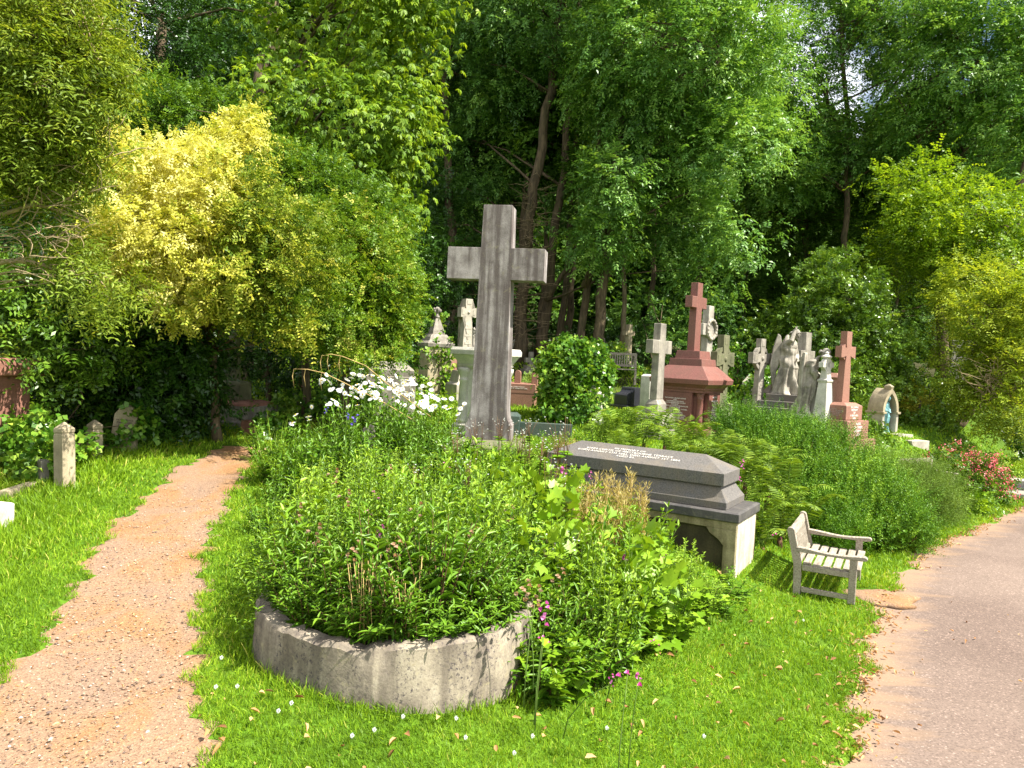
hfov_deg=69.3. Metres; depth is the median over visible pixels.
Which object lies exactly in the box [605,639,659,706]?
pink flower
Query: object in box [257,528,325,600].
leafy perennial
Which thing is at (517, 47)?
ash tree
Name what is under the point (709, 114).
ash tree
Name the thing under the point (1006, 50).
ash tree
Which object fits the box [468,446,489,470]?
leafy perennial
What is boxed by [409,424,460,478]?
leafy shrub
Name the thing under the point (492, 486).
leafy perennial
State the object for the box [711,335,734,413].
celtic cross
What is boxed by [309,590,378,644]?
leafy perennial
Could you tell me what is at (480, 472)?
leafy perennial
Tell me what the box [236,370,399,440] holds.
undergrowth
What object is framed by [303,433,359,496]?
leafy shrub
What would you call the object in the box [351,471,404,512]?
leafy perennial
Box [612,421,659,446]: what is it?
fern
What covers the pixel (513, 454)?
leafy perennial
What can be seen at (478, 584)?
leafy perennial
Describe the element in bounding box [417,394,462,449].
daisy plant
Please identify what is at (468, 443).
leafy shrub
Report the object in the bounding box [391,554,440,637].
dead stems
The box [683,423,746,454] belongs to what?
fern
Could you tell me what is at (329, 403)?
daisy plant
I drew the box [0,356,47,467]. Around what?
chest tomb
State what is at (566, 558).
anemone
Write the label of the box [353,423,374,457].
leaning slab
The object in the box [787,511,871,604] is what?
garden bench
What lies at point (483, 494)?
leafy perennial
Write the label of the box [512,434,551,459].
leafy perennial
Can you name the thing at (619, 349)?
ivy
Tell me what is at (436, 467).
leafy perennial
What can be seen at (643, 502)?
seedhead plant
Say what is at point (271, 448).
sedge tuft
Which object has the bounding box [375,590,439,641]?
leafy perennial
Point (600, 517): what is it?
seedhead plant
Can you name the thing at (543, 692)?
leafy perennial
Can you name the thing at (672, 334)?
understorey bush
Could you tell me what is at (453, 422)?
sedge tuft
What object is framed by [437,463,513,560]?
leafy perennial
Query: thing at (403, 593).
leafy perennial
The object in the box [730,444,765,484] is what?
fern
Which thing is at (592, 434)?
leafy perennial
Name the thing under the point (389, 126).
chestnut tree
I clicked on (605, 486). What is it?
seedhead plant
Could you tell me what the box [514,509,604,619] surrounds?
leafy perennial
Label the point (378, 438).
leafy shrub
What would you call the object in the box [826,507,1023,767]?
asphalt path
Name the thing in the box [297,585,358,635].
leafy perennial
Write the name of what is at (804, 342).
stone cross
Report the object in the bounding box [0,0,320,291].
lime tree
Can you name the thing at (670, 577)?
leafy perennial
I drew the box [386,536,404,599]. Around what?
spent flower
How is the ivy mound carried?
on the ground at (998, 445)
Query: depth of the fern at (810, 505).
9.91 m
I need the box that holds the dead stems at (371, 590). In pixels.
[341,555,394,643]
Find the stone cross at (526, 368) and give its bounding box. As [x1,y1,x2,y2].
[520,352,536,374]
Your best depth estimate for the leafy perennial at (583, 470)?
7.65 m
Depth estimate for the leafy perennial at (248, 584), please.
5.31 m
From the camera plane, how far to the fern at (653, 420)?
11.81 m
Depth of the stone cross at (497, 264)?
10.77 m
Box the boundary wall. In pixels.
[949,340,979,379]
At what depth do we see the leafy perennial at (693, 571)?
7.37 m
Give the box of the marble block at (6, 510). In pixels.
[0,501,13,526]
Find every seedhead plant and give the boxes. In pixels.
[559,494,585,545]
[575,474,600,539]
[583,506,608,548]
[590,469,615,519]
[590,491,620,564]
[605,468,629,553]
[614,487,635,561]
[620,465,640,535]
[634,480,652,537]
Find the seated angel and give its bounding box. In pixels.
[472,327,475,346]
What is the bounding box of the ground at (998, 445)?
[0,339,1023,767]
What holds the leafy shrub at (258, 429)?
on the ground at (998, 445)
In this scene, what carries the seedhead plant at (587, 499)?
on the ground at (998, 445)
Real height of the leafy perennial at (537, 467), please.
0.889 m
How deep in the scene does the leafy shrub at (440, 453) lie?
8.93 m
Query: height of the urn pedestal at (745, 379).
0.972 m
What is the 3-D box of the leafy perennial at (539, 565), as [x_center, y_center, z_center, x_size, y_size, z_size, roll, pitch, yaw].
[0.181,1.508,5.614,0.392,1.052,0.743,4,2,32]
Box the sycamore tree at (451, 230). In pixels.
[358,0,536,329]
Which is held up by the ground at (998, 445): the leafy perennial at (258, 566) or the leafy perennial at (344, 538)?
the leafy perennial at (258, 566)
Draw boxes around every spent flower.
[285,502,302,536]
[303,522,321,606]
[325,468,338,522]
[329,489,351,530]
[346,540,359,586]
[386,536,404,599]
[406,501,423,587]
[514,579,533,690]
[523,584,542,707]
[550,567,565,598]
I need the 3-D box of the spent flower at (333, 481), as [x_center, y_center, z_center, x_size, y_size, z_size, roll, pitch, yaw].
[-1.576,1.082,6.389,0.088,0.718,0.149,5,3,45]
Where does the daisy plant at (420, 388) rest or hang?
on the ground at (998, 445)
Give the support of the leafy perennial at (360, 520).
in the round planter
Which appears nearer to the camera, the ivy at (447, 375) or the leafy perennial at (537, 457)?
the leafy perennial at (537, 457)
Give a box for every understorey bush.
[605,279,751,373]
[727,325,777,402]
[898,367,968,435]
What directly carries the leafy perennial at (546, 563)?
on the round planter
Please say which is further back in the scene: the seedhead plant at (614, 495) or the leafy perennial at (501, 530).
the seedhead plant at (614, 495)
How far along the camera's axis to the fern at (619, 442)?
10.62 m
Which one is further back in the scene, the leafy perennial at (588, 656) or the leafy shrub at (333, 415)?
the leafy shrub at (333, 415)
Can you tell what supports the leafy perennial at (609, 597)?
on the ground at (998, 445)
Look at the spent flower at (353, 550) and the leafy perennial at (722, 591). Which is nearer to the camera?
the spent flower at (353, 550)
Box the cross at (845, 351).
[826,331,875,450]
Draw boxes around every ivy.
[0,398,176,485]
[415,311,456,398]
[606,338,648,378]
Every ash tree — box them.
[398,0,665,362]
[542,0,833,342]
[735,0,980,303]
[852,0,1023,379]
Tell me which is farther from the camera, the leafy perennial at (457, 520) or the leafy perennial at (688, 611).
the leafy perennial at (688, 611)
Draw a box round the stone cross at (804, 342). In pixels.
[797,332,814,383]
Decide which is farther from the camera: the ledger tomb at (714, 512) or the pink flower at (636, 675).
the ledger tomb at (714, 512)
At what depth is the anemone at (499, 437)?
9.44 m
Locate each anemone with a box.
[387,464,430,496]
[436,430,463,476]
[451,458,488,498]
[459,421,487,458]
[493,416,527,465]
[511,430,542,469]
[514,418,538,469]
[529,431,563,474]
[534,436,564,496]
[538,530,581,581]
[542,455,580,519]
[545,416,574,502]
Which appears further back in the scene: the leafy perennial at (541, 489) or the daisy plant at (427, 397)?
the daisy plant at (427, 397)
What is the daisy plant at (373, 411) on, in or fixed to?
on the ground at (998, 445)
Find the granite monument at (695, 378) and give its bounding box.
[649,282,732,435]
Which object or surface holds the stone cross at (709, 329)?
on the ground at (998, 445)
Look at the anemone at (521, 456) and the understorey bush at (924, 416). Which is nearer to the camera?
the anemone at (521, 456)
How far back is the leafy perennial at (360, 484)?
7.82 m
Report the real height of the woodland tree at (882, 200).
11.683 m
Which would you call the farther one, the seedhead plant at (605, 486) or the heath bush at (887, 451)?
the heath bush at (887, 451)
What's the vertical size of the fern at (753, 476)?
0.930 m
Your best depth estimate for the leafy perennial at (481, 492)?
6.53 m
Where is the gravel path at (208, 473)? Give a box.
[0,446,265,767]
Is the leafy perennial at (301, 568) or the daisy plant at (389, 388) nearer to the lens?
the leafy perennial at (301, 568)
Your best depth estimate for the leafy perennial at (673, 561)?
7.25 m
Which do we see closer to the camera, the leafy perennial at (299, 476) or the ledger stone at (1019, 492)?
the leafy perennial at (299, 476)
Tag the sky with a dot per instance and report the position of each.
(849, 68)
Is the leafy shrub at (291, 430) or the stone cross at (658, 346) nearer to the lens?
the leafy shrub at (291, 430)
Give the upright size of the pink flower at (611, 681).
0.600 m
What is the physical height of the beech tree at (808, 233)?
10.421 m
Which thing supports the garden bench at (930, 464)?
on the ground at (998, 445)
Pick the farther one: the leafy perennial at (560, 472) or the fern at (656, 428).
the fern at (656, 428)
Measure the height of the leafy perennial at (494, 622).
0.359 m
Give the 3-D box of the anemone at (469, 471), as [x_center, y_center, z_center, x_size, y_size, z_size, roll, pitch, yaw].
[-0.449,1.230,7.265,0.282,0.999,0.376,2,2,-31]
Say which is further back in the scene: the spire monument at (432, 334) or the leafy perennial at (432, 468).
the spire monument at (432, 334)
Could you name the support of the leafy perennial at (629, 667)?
on the ground at (998, 445)
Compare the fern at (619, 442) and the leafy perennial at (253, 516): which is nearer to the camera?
the leafy perennial at (253, 516)
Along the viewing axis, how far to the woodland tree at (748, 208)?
32.92 m
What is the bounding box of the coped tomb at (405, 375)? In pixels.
[366,361,415,421]
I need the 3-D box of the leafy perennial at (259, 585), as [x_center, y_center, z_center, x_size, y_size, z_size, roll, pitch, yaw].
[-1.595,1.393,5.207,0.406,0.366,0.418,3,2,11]
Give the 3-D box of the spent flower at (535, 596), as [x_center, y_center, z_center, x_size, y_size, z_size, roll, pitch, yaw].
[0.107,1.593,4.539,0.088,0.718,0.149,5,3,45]
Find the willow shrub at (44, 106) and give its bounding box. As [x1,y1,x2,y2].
[0,0,187,349]
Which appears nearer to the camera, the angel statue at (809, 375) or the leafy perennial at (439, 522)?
the leafy perennial at (439, 522)
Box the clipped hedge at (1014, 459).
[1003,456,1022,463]
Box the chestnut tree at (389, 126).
[206,0,480,381]
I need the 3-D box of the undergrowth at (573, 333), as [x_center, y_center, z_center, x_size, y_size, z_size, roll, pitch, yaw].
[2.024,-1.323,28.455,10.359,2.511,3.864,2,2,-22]
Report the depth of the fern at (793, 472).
10.17 m
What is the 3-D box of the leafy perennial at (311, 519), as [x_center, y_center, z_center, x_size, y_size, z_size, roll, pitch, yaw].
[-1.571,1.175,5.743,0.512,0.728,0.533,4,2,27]
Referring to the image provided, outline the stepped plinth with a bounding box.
[748,393,796,421]
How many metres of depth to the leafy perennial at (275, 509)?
7.19 m
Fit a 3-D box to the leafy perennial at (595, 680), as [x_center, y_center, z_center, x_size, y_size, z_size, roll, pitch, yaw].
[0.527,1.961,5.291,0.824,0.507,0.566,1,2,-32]
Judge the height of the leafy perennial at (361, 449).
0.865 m
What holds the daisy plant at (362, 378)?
on the ground at (998, 445)
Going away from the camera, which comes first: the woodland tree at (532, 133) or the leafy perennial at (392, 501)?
the leafy perennial at (392, 501)
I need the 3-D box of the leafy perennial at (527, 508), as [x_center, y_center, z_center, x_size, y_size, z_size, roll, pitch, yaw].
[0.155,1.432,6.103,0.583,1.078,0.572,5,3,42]
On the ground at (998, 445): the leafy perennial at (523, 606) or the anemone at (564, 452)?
the anemone at (564, 452)
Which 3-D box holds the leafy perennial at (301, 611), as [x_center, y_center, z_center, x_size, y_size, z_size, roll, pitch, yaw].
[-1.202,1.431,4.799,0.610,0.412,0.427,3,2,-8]
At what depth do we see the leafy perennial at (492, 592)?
4.89 m
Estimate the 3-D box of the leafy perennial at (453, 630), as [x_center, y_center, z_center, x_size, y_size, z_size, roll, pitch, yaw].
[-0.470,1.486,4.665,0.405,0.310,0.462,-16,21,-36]
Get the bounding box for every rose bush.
[914,437,1023,508]
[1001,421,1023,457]
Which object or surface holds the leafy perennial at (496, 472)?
on the ground at (998, 445)
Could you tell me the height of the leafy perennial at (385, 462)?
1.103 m
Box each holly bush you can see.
[406,213,475,349]
[735,241,925,420]
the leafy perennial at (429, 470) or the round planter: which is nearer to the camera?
the round planter
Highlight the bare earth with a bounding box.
[842,589,920,608]
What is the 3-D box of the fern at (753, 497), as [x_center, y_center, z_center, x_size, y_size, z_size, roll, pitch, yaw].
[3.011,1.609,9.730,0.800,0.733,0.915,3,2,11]
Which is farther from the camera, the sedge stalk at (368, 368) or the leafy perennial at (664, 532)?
the sedge stalk at (368, 368)
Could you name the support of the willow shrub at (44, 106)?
on the ground at (998, 445)
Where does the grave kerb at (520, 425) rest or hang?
on the ground at (998, 445)
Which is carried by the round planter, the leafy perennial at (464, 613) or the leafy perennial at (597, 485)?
the leafy perennial at (464, 613)
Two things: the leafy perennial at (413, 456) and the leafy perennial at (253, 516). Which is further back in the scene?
the leafy perennial at (413, 456)
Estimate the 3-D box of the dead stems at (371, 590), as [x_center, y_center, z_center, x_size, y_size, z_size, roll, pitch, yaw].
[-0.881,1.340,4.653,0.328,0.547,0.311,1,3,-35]
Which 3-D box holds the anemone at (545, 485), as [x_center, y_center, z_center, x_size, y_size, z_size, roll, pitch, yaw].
[0.419,1.247,7.435,0.377,1.054,0.527,2,2,-13]
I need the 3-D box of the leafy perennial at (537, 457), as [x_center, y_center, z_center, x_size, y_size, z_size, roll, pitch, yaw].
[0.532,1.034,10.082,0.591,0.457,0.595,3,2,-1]
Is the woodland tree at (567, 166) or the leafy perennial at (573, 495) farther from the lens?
the woodland tree at (567, 166)
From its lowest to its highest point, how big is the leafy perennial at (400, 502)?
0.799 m
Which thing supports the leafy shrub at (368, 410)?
on the ground at (998, 445)
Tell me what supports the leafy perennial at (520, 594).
on the round planter
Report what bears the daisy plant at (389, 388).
on the ground at (998, 445)
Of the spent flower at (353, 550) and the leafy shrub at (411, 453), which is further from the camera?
the leafy shrub at (411, 453)
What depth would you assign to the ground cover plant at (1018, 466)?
18.16 m
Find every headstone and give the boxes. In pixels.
[110,404,138,451]
[610,387,639,408]
[639,374,650,410]
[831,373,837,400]
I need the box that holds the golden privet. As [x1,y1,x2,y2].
[35,93,356,441]
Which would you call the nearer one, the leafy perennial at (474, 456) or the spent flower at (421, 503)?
the spent flower at (421, 503)
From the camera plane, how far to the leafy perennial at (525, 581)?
5.34 m
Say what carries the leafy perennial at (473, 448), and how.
on the ground at (998, 445)
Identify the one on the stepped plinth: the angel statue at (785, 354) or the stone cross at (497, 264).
the angel statue at (785, 354)
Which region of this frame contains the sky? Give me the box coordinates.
[109,0,1015,252]
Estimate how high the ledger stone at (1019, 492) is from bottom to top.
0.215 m
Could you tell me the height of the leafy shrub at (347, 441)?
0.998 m
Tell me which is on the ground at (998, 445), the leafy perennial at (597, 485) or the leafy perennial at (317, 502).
the leafy perennial at (597, 485)
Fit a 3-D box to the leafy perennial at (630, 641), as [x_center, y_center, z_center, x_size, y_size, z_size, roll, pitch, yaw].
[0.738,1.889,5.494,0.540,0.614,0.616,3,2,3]
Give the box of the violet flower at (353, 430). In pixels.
[349,414,358,456]
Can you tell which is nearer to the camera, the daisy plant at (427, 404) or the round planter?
the round planter
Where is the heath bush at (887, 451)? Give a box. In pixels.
[833,433,931,483]
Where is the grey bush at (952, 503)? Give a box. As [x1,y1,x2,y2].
[884,442,986,529]
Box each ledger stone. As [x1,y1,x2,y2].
[993,490,1023,498]
[1007,485,1023,490]
[1008,476,1023,485]
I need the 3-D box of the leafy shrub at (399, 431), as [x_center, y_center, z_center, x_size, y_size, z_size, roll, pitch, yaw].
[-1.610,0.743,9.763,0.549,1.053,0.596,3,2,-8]
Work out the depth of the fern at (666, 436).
10.88 m
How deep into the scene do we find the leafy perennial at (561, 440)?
11.29 m
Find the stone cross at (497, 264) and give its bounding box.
[447,205,547,460]
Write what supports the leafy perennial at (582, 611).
on the ground at (998, 445)
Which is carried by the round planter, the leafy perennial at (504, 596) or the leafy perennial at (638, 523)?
the leafy perennial at (504, 596)
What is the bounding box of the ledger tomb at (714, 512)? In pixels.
[547,440,759,578]
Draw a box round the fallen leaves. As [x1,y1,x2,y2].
[8,496,1023,767]
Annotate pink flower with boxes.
[533,601,549,724]
[534,635,549,730]
[562,673,613,738]
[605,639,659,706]
[616,670,641,767]
[628,672,641,767]
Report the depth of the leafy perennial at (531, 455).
9.91 m
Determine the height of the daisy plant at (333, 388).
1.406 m
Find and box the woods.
[0,0,1023,362]
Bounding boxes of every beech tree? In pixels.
[704,108,972,370]
[843,133,1023,336]
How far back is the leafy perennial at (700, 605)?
6.92 m
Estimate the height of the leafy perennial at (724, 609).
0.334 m
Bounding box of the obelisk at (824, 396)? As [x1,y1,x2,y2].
[813,351,833,431]
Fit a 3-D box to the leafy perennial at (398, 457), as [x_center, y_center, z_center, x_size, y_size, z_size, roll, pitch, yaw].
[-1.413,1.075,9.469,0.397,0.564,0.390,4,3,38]
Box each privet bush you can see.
[88,57,424,420]
[260,183,437,428]
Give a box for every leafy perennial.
[229,584,281,650]
[231,532,280,597]
[232,542,273,612]
[234,483,279,533]
[236,556,278,620]
[240,503,289,562]
[244,501,304,570]
[248,556,299,602]
[251,444,274,481]
[251,550,310,608]
[255,479,310,548]
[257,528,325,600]
[258,571,311,611]
[262,525,339,602]
[265,449,298,498]
[265,466,301,520]
[266,477,329,565]
[271,578,338,625]
[276,463,349,537]
[276,558,313,611]
[277,558,338,621]
[280,466,340,526]
[282,465,310,499]
[283,470,312,511]
[283,486,351,551]
[283,572,357,632]
[285,464,340,543]
[286,487,364,586]
[289,489,348,560]
[293,541,382,635]
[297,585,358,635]
[298,560,373,627]
[305,455,351,522]
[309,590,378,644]
[312,470,342,515]
[312,586,399,644]
[314,458,356,500]
[314,459,381,522]
[315,494,417,621]
[321,464,396,552]
[322,478,361,556]
[323,473,364,533]
[327,456,358,496]
[328,444,354,486]
[329,499,407,596]
[330,491,381,575]
[332,448,416,565]
[339,443,383,498]
[340,449,399,557]
[346,475,388,500]
[347,450,420,517]
[347,473,442,596]
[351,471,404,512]
[352,546,436,642]
[355,474,419,543]
[356,572,431,642]
[358,444,394,492]
[360,469,419,589]
[363,445,406,478]
[364,496,495,635]
[365,482,428,552]
[368,573,424,636]
[372,447,415,484]
[375,439,433,503]
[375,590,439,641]
[376,459,416,490]
[377,572,460,640]
[379,464,453,573]
[383,458,434,507]
[391,447,404,473]
[394,484,466,586]
[398,445,430,474]
[398,482,492,591]
[404,476,460,566]
[408,456,465,541]
[408,459,475,544]
[411,595,479,641]
[412,449,454,494]
[412,452,487,539]
[416,448,470,498]
[417,458,438,483]
[418,444,479,531]
[423,532,518,627]
[425,418,461,442]
[425,453,499,563]
[429,589,480,633]
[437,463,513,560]
[440,590,508,635]
[441,436,493,483]
[443,464,510,538]
[444,462,511,521]
[446,568,502,604]
[449,437,485,458]
[451,486,518,587]
[452,450,520,507]
[452,508,513,588]
[453,442,512,522]
[453,584,534,629]
[454,546,535,620]
[458,461,527,546]
[459,458,486,515]
[462,577,538,614]
[466,481,534,559]
[467,445,510,484]
[467,569,522,621]
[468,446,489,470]
[471,445,490,460]
[471,548,524,579]
[478,449,534,493]
[478,544,550,583]
[480,442,512,484]
[482,501,547,598]
[483,443,518,466]
[486,453,535,523]
[487,465,549,552]
[488,485,554,555]
[488,564,542,599]
[491,494,560,598]
[493,440,525,461]
[495,575,547,610]
[496,478,533,550]
[501,441,523,466]
[502,462,562,543]
[502,477,537,527]
[506,439,537,462]
[506,633,594,709]
[509,447,536,473]
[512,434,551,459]
[512,515,577,632]
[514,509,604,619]
[514,631,610,707]
[516,485,587,604]
[516,601,587,677]
[517,631,575,703]
[520,449,573,511]
[527,600,613,690]
[530,429,564,455]
[530,583,596,666]
[532,443,558,470]
[532,474,567,559]
[536,474,607,573]
[544,431,575,448]
[544,461,575,487]
[544,522,620,627]
[544,622,647,699]
[545,572,624,650]
[546,463,596,550]
[547,492,618,610]
[553,464,588,509]
[559,539,643,687]
[564,424,591,442]
[564,507,628,594]
[574,502,635,584]
[575,563,653,649]
[577,480,635,552]
[581,419,606,442]
[581,599,645,678]
[583,520,670,669]
[593,539,662,608]
[599,611,643,675]
[604,534,644,593]
[609,504,657,561]
[613,507,664,550]
[614,586,671,657]
[615,517,678,646]
[616,492,651,525]
[617,500,679,563]
[619,550,705,650]
[634,518,689,614]
[638,611,681,659]
[652,599,705,641]
[657,541,687,595]
[660,537,708,624]
[665,542,688,566]
[666,584,733,624]
[673,545,702,566]
[674,551,703,573]
[677,554,698,594]
[680,577,753,614]
[690,573,724,618]
[703,579,737,604]
[704,565,764,598]
[708,573,746,591]
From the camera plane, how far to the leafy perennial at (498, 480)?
8.80 m
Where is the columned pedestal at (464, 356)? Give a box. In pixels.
[450,347,521,435]
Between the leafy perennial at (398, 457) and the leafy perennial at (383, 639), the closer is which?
the leafy perennial at (383, 639)
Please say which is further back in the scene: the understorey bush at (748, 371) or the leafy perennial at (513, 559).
the understorey bush at (748, 371)
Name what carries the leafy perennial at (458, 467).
on the ground at (998, 445)
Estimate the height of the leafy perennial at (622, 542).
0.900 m
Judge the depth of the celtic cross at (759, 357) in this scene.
15.38 m
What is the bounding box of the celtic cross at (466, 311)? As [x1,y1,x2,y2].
[445,299,476,409]
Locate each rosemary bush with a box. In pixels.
[702,391,875,496]
[772,413,916,544]
[789,443,957,556]
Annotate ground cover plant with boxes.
[948,481,1006,516]
[1002,452,1023,478]
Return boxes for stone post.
[53,422,75,489]
[85,420,102,458]
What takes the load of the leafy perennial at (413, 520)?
in the round planter
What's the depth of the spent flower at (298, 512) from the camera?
5.51 m
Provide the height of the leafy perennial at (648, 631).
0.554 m
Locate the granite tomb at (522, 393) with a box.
[510,370,538,407]
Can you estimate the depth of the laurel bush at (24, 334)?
10.41 m
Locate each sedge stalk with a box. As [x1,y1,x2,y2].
[292,369,416,422]
[320,354,430,416]
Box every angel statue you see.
[764,326,800,394]
[788,348,830,414]
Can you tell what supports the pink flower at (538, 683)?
on the ground at (998, 445)
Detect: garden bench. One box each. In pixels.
[610,352,636,384]
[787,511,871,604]
[899,458,957,501]
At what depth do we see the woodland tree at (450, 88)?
30.20 m
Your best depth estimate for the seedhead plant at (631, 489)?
7.62 m
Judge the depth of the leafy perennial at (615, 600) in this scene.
5.80 m
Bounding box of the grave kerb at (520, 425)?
[510,412,571,437]
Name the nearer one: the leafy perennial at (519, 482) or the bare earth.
the leafy perennial at (519, 482)
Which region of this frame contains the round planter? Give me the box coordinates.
[252,559,532,713]
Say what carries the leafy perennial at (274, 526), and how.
on the ground at (998, 445)
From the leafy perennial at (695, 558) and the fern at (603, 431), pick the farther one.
the fern at (603, 431)
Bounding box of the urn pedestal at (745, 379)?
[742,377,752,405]
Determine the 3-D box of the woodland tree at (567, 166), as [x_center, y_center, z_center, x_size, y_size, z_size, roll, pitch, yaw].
[3.683,-5.086,25.384,5.294,9.061,5.514,3,2,0]
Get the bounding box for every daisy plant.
[280,413,322,477]
[303,399,349,470]
[316,373,365,461]
[333,385,383,469]
[347,368,387,433]
[368,389,408,452]
[372,376,414,463]
[385,374,422,437]
[390,378,433,449]
[392,390,437,465]
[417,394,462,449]
[420,394,466,459]
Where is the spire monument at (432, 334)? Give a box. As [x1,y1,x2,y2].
[416,307,454,395]
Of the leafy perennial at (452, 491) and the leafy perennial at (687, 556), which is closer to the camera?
the leafy perennial at (452, 491)
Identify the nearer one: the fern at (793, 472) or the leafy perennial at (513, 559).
the leafy perennial at (513, 559)
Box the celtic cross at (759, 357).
[748,339,771,405]
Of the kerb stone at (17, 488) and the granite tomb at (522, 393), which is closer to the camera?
the kerb stone at (17, 488)
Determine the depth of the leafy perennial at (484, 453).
10.45 m
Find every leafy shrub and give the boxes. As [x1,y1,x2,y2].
[239,418,287,459]
[248,433,296,483]
[277,438,326,502]
[281,416,318,465]
[298,423,343,476]
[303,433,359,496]
[323,398,372,466]
[327,411,368,475]
[342,433,385,482]
[347,388,388,441]
[355,422,398,475]
[368,398,410,446]
[370,401,410,471]
[377,437,431,486]
[386,414,424,467]
[388,395,428,445]
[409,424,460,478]
[410,402,449,460]
[418,434,464,487]
[441,428,480,466]
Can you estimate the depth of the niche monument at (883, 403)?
16.81 m
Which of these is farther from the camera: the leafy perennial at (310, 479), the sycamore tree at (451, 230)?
the sycamore tree at (451, 230)
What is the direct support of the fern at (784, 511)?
on the ground at (998, 445)
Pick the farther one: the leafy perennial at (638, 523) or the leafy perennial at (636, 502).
the leafy perennial at (636, 502)
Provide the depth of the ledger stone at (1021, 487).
16.91 m
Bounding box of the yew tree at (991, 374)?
[909,243,1023,450]
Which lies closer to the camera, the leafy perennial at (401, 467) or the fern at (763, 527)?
the leafy perennial at (401, 467)
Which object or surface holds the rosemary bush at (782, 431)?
on the ground at (998, 445)
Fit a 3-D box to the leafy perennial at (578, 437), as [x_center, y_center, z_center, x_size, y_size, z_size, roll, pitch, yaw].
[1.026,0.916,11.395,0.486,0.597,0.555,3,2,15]
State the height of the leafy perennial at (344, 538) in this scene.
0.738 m
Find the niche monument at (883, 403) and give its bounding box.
[865,384,928,450]
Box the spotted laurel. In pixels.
[894,379,939,423]
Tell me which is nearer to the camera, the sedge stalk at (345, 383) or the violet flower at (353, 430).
the violet flower at (353, 430)
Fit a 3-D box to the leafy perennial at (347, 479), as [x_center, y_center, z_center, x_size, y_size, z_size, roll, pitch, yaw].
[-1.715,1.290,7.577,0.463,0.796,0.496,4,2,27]
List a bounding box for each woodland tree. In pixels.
[401,56,506,322]
[456,36,602,354]
[460,0,588,206]
[546,119,692,350]
[548,21,635,334]
[636,22,707,335]
[690,35,759,281]
[714,65,804,347]
[722,92,856,282]
[823,82,968,350]
[927,111,1000,367]
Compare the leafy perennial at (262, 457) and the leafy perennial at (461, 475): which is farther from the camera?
the leafy perennial at (262, 457)
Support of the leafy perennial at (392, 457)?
on the ground at (998, 445)
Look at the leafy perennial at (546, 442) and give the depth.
11.17 m
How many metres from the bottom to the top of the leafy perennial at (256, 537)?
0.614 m
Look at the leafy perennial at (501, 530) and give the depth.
5.30 m
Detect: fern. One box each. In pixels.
[581,413,629,442]
[584,406,649,441]
[607,430,630,444]
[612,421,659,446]
[623,405,674,446]
[639,407,687,449]
[658,428,701,451]
[660,412,721,451]
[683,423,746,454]
[683,434,760,462]
[708,433,771,499]
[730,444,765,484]
[736,437,809,514]
[740,461,800,522]
[742,484,771,517]
[752,495,787,549]
[754,458,833,535]
[756,484,810,547]
[765,483,844,524]
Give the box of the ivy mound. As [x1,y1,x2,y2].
[529,331,620,426]
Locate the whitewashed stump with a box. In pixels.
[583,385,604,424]
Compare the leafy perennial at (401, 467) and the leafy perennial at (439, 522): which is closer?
the leafy perennial at (439, 522)
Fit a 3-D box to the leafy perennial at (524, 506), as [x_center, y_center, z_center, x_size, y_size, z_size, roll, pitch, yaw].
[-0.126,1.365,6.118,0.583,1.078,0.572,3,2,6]
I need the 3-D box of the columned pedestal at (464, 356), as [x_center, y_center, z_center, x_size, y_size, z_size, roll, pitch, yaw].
[-0.516,0.255,13.973,1.010,1.858,1.010,4,2,24]
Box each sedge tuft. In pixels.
[225,424,290,471]
[229,413,314,480]
[426,400,490,437]
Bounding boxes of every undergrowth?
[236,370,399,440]
[414,384,457,420]
[473,319,687,357]
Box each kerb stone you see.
[0,481,36,497]
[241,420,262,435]
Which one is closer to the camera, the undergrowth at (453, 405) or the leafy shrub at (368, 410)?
the leafy shrub at (368, 410)
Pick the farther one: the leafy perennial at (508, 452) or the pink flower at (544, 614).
the leafy perennial at (508, 452)
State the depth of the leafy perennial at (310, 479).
7.39 m
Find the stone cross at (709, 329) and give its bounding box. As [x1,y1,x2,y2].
[700,306,717,357]
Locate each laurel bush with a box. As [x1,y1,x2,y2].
[0,238,157,437]
[53,286,255,449]
[146,282,429,406]
[831,358,882,419]
[863,409,903,454]
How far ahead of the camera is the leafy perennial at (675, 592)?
6.14 m
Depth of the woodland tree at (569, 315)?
29.90 m
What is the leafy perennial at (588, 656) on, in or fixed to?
on the ground at (998, 445)
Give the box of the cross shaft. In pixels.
[195,329,277,427]
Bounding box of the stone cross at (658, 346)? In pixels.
[634,323,674,439]
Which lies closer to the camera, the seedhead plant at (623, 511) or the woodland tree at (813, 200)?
the seedhead plant at (623, 511)
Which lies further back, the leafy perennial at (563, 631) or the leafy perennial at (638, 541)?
the leafy perennial at (638, 541)
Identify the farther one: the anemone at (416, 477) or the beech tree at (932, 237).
the beech tree at (932, 237)
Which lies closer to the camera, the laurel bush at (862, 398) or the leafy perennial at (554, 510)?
the leafy perennial at (554, 510)
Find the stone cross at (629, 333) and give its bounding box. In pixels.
[623,324,634,363]
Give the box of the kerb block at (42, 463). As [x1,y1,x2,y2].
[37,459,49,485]

